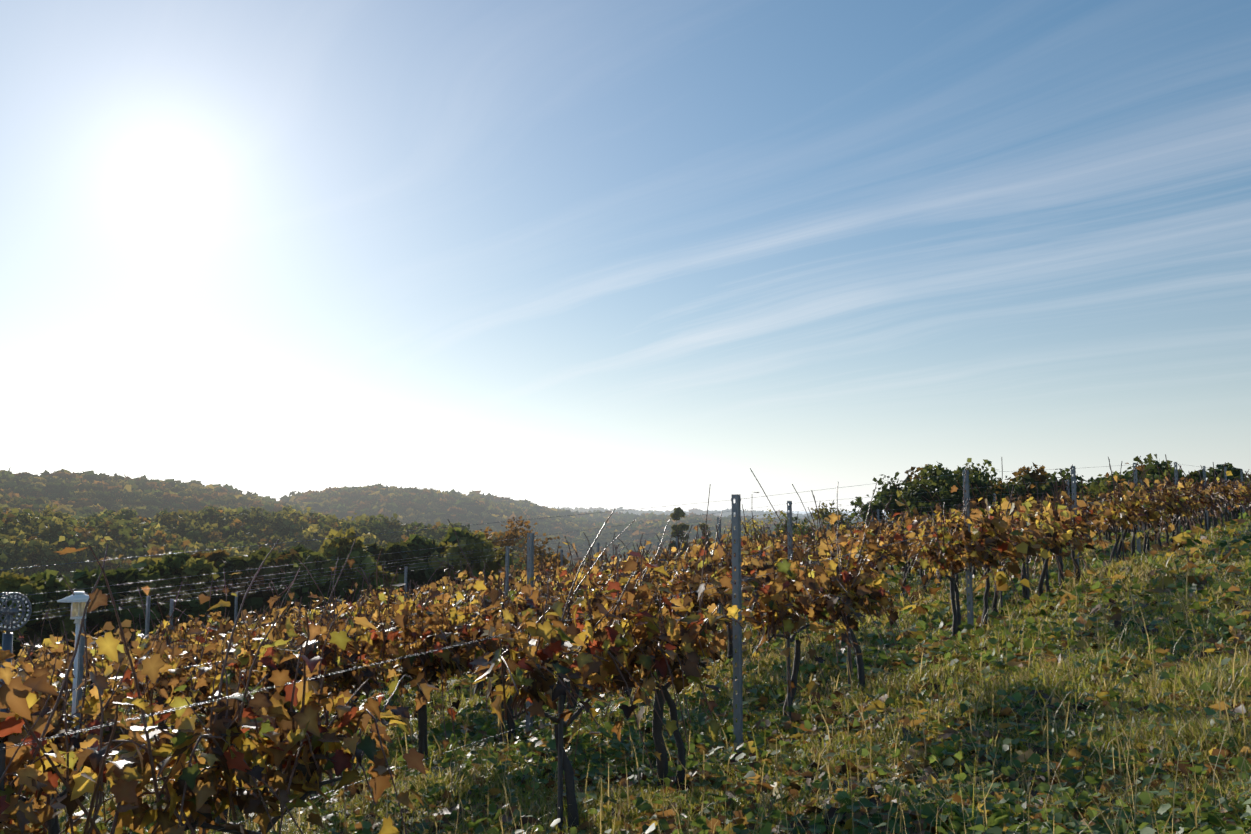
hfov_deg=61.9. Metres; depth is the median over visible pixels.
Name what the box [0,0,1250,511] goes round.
sky
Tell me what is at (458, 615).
trellis wires
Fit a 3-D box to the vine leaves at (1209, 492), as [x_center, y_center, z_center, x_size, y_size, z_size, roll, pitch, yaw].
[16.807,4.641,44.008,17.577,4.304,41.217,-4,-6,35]
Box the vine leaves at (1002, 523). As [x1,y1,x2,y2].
[0,463,1211,732]
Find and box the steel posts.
[74,462,1244,770]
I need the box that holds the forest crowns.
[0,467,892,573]
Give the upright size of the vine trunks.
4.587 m
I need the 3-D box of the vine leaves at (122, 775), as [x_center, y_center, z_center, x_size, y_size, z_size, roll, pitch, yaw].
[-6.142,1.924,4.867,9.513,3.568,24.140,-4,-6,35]
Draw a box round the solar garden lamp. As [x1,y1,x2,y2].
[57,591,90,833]
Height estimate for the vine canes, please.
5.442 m
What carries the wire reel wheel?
on the ground at (922, 784)
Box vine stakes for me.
[0,493,1249,833]
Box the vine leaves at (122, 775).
[0,485,1002,833]
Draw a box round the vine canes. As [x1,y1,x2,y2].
[0,454,1250,833]
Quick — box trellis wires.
[0,463,1250,833]
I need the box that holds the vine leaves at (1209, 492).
[574,471,1250,569]
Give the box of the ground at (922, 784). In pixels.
[58,510,1250,833]
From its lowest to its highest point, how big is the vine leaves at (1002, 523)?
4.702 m
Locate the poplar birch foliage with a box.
[711,509,794,548]
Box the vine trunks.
[14,501,1250,833]
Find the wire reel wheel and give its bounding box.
[0,592,31,742]
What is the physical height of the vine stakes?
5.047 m

